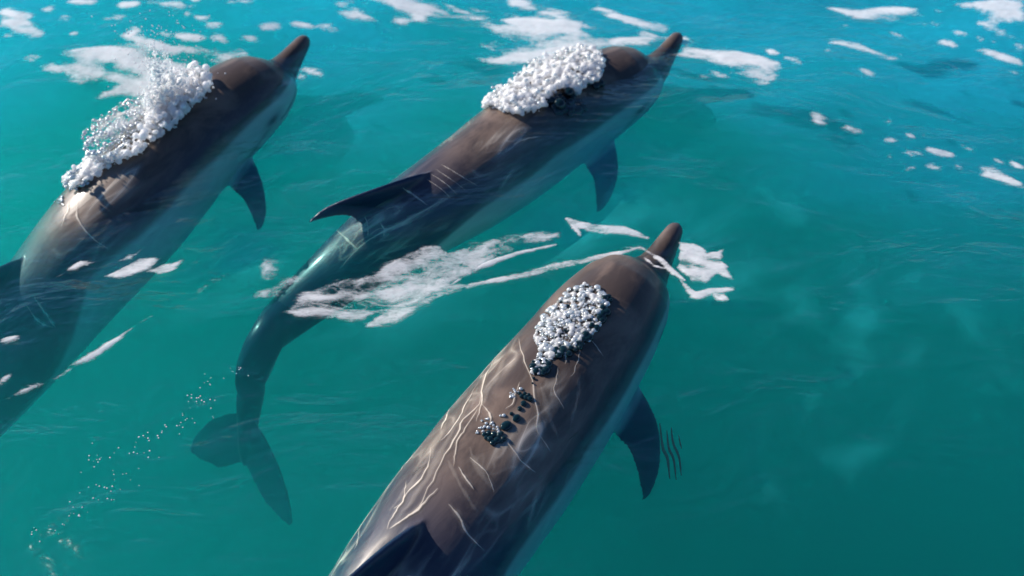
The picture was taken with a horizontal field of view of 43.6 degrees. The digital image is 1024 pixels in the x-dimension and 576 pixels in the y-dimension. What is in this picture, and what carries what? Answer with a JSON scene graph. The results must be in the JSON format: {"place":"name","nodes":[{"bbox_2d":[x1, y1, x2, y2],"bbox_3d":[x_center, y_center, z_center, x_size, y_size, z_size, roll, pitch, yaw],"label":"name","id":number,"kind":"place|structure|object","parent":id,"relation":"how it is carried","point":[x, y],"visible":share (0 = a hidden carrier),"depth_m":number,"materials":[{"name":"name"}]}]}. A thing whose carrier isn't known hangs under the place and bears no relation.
{"place":"outdoors","nodes":[
{"label":"outdoors","id":0,"kind":"place"},
{"bbox_2d":[0,0,1023,575],"label":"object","id":1,"kind":"structure","parent":0,"point":[853,405],"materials":[{"name":"teal liquid"}]},
{"bbox_2d":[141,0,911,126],"bbox_3d":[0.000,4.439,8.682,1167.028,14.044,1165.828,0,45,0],"label":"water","id":2,"kind":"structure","parent":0,"point":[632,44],"depth_m":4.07,"materials":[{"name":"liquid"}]},
{"bbox_2d":[1,256,178,391],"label":"foam patch","id":3,"kind":"object","parent":2,"relation":"on","point":[139,266],"visible":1,"depth_m":3.34,"materials":[{"name":"white liquid"}]},
{"bbox_2d":[31,367,248,541],"bbox_3d":[-0.834,0.359,2.891,0.599,0.002,0.177,-34,54,-29],"label":"bubble trail","id":4,"kind":"object","parent":2,"relation":"on","point":[149,450],"visible":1,"depth_m":2.90,"materials":[{"name":"liquid"}]},
{"bbox_2d":[46,34,245,96],"bbox_3d":[-1.123,-0.693,3.948,0.711,0.045,0.360,0,45,0],"label":"foam patch","id":5,"kind":"object","parent":2,"relation":"on","point":[122,57],"visible":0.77,"depth_m":3.94,"materials":[{"name":"white liquid"}]},
{"bbox_2d":[0,35,309,436],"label":"dolphin","id":6,"kind":"object","parent":2,"relation":"on","point":[157,198],"visible":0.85,"depth_m":3.58,"materials":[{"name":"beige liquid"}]},
{"bbox_2d":[32,208,96,325],"bbox_3d":[-1.256,-0.063,3.533,0.256,0.266,0.168,-31,53,-28],"label":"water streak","id":7,"kind":"object","parent":6,"relation":"on","point":[37,320],"visible":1,"depth_m":3.52,"materials":[{"name":"grey liquid"}]},
{"bbox_2d":[57,170,89,203],"bbox_3d":[-1.220,-0.293,3.567,0.109,0.124,0.125,30,52,27],"label":"bubble cluster","id":8,"kind":"object","parent":6,"relation":"on","point":[69,187],"visible":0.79,"depth_m":3.55,"materials":[{"name":"white liquid"}]},
{"bbox_2d":[82,93,145,163],"bbox_3d":[-1.115,-0.461,3.638,0.175,0.021,0.329,17,47,16],"label":"bubble cluster","id":9,"kind":"object","parent":6,"relation":"on","point":[112,131],"visible":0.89,"depth_m":3.62,"materials":[{"name":"white liquid"}]},
{"bbox_2d":[84,96,145,158],"bbox_3d":[-1.094,-0.458,3.699,0.286,0.030,0.504,12,46,12],"label":"spray","id":10,"kind":"object","parent":6,"relation":"on","point":[133,115],"visible":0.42,"depth_m":3.72,"materials":[{"name":"liquid"}]},
{"bbox_2d":[61,42,213,188],"bbox_3d":[-1.066,-0.515,3.610,0.200,0.318,0.585,23,49,22],"label":"spray","id":11,"kind":"object","parent":6,"relation":"on","point":[89,169],"visible":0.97,"depth_m":3.63,"materials":[{"name":"white liquid"}]},
{"bbox_2d":[88,71,191,154],"bbox_3d":[-1.071,-0.574,3.631,0.154,0.237,0.474,20,48,19],"label":"spray","id":12,"kind":"object","parent":6,"relation":"on","point":[121,136],"visible":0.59,"depth_m":3.64,"materials":[{"name":"liquid"}]},
{"bbox_2d":[91,2,225,122],"bbox_3d":[-1.006,-0.652,3.664,0.333,0.244,0.337,-15,47,-15],"label":"spray","id":13,"kind":"object","parent":6,"relation":"on","point":[145,55],"visible":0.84,"depth_m":3.64,"materials":[{"name":"liquid"}]},
{"bbox_2d":[0,0,328,76],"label":"foam patch","id":14,"kind":"object","parent":2,"relation":"on","point":[17,21],"visible":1,"depth_m":4.07,"materials":[{"name":"white liquid"}]},
{"bbox_2d":[261,264,297,294],"bbox_3d":[-0.640,-0.051,3.338,0.429,0.030,0.231,-27,51,-25],"label":"foam patch","id":15,"kind":"object","parent":2,"relation":"on","point":[267,267],"visible":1,"depth_m":3.34,"materials":[{"name":"white liquid"}]},
{"bbox_2d":[289,234,557,325],"bbox_3d":[-0.129,-0.050,3.336,0.998,0.047,0.266,-15,47,-14],"label":"foam patch","id":16,"kind":"object","parent":2,"relation":"on","point":[473,260],"visible":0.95,"depth_m":3.31,"materials":[{"name":"white liquid"}]},
{"bbox_2d":[191,32,682,524],"bbox_3d":[-0.155,-0.119,3.909,1.806,0.858,0.497,-34,54,-29],"label":"dolphin","id":17,"kind":"object","parent":2,"relation":"on","point":[493,164],"visible":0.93,"depth_m":3.62,"materials":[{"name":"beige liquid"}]},
{"bbox_2d":[341,137,534,247],"bbox_3d":[-0.179,-0.263,3.596,0.635,0.161,0.138,-17,48,-16],"label":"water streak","id":18,"kind":"object","parent":17,"relation":"on","point":[347,240],"visible":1,"depth_m":3.54,"materials":[{"name":"grey liquid"}]},
{"bbox_2d":[481,43,605,115],"bbox_3d":[0.097,-0.623,3.817,0.428,0.078,0.226,-28,51,-25],"label":"froth","id":19,"kind":"object","parent":17,"relation":"on","point":[546,68],"visible":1,"depth_m":3.79,"materials":[{"name":"white liquid"}]},
{"bbox_2d":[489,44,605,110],"bbox_3d":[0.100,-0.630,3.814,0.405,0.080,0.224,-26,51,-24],"label":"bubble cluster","id":20,"kind":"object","parent":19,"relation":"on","point":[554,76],"visible":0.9,"depth_m":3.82,"materials":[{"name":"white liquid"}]},
{"bbox_2d":[545,71,604,116],"bbox_3d":[0.201,-0.562,3.779,0.221,0.061,0.086,-29,52,-26],"label":"bubble cluster","id":21,"kind":"object","parent":17,"relation":"on","point":[558,101],"visible":1,"depth_m":3.75,"materials":[{"name":"black liquid"}]},
{"bbox_2d":[340,0,565,23],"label":"foam patch","id":22,"kind":"object","parent":2,"relation":"on","point":[419,11],"visible":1,"depth_m":4.15,"materials":[{"name":"white liquid"}]},
{"bbox_2d":[329,223,682,575],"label":"dolphin","id":23,"kind":"object","parent":2,"relation":"on","point":[512,516],"visible":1,"depth_m":2.91,"materials":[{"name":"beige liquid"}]},
{"bbox_2d":[357,341,599,540],"bbox_3d":[-0.060,0.354,2.903,0.291,0.112,0.746,24,50,22],"label":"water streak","id":24,"kind":"object","parent":23,"relation":"on","point":[420,506],"visible":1,"depth_m":2.84,"materials":[{"name":"beige liquid"}]},
{"bbox_2d":[482,430,506,445],"bbox_3d":[-0.038,0.331,2.852,0.049,0.013,0.042,-17,47,-16],"label":"bubble cluster","id":25,"kind":"object","parent":23,"relation":"on","point":[493,438],"visible":1,"depth_m":2.85,"materials":[{"name":"blue liquid"}]},
{"bbox_2d":[475,387,521,433],"bbox_3d":[-0.030,0.277,2.906,0.055,0.009,0.163,16,47,15],"label":"bubble cluster","id":26,"kind":"object","parent":23,"relation":"on","point":[500,414],"visible":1,"depth_m":2.89,"materials":[{"name":"white liquid"}]},
{"bbox_2d":[500,421,511,430],"bbox_3d":[-0.013,0.309,2.874,0.024,0.015,0.029,38,56,26],"label":"bubble","id":27,"kind":"object","parent":23,"relation":"on","point":[505,425],"visible":1,"depth_m":2.87,"materials":[{"name":"blue liquid"}]},
{"bbox_2d":[512,414,520,421],"bbox_3d":[0.010,0.294,2.890,0.019,0.011,0.022,30,52,15],"label":"bubble","id":28,"kind":"object","parent":23,"relation":"on","point":[516,418],"visible":1,"depth_m":2.89,"materials":[{"name":"liquid"}]},
{"bbox_2d":[518,372,534,400],"bbox_3d":[0.034,0.226,2.956,0.037,0.011,0.088,4,45,4],"label":"bubble cluster","id":29,"kind":"object","parent":23,"relation":"on","point":[526,396],"visible":1,"depth_m":2.93,"materials":[{"name":"liquid"}]},
{"bbox_2d":[531,285,599,362],"bbox_3d":[0.124,0.101,3.083,0.140,0.036,0.309,22,49,21],"label":"bubble cluster","id":30,"kind":"object","parent":23,"relation":"on","point":[564,330],"visible":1,"depth_m":3.08,"materials":[{"name":"white liquid"}]},
{"bbox_2d":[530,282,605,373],"bbox_3d":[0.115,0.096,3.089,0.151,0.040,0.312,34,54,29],"label":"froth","id":31,"kind":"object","parent":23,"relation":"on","point":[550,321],"visible":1,"depth_m":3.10,"materials":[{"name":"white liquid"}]},
{"bbox_2d":[529,294,612,375],"bbox_3d":[0.157,0.114,3.059,0.065,0.027,0.312,31,52,27],"label":"bubble cluster","id":32,"kind":"object","parent":23,"relation":"on","point":[587,336],"visible":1,"depth_m":3.04,"materials":[{"name":"liquid"}]},
{"bbox_2d":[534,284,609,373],"bbox_3d":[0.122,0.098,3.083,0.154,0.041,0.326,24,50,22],"label":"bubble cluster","id":33,"kind":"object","parent":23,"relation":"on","point":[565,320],"visible":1,"depth_m":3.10,"materials":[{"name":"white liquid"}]},
{"bbox_2d":[454,218,684,284],"bbox_3d":[0.141,-0.093,3.366,0.624,0.040,0.252,0,45,0],"label":"foam patch","id":34,"kind":"object","parent":2,"relation":"on","point":[608,229],"visible":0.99,"depth_m":3.35,"materials":[{"name":"white liquid"}]},
{"bbox_2d":[448,5,778,80],"bbox_3d":[0.310,-0.781,4.037,1.143,0.053,0.585,0,45,0],"label":"foam patch","id":35,"kind":"object","parent":2,"relation":"on","point":[538,28],"visible":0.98,"depth_m":4.03,"materials":[{"name":"white liquid"}]},
{"bbox_2d":[659,423,669,478],"bbox_3d":[0.347,0.370,2.915,0.011,0.003,0.157,-5,45,-5],"label":"ripple","id":36,"kind":"object","parent":2,"relation":"on","point":[664,452],"visible":1,"depth_m":2.91},
{"bbox_2d":[666,430,676,479],"bbox_3d":[0.362,0.378,2.905,0.009,0.004,0.138,-5,45,-5],"label":"ripple","id":37,"kind":"object","parent":2,"relation":"on","point":[671,453],"visible":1,"depth_m":2.90},
{"bbox_2d":[671,427,681,475],"bbox_3d":[0.373,0.371,2.910,0.009,0.004,0.135,-6,45,-6],"label":"ripple","id":38,"kind":"object","parent":2,"relation":"on","point":[676,450],"visible":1,"depth_m":2.91},
{"bbox_2d":[678,243,733,299],"bbox_3d":[0.496,-0.043,3.299,0.164,0.006,0.240,0,45,0],"label":"foam patch","id":39,"kind":"object","parent":2,"relation":"on","point":[695,254],"visible":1,"depth_m":3.30,"materials":[{"name":"white liquid"}]},
{"bbox_2d":[604,0,1023,82],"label":"aerated water","id":40,"kind":"structure","parent":2,"relation":"on","point":[1003,35],"depth_m":4.45,"materials":[{"name":"blue liquid"}]},
{"bbox_2d":[715,0,1023,83],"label":"foam patch","id":41,"kind":"object","parent":2,"relation":"on","point":[1008,10],"visible":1,"depth_m":4.18,"materials":[{"name":"white liquid"}]},
{"bbox_2d":[812,113,1022,184],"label":"foam patch","id":42,"kind":"object","parent":2,"relation":"on","point":[998,176],"visible":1,"depth_m":3.64,"materials":[{"name":"white liquid"}]}
]}

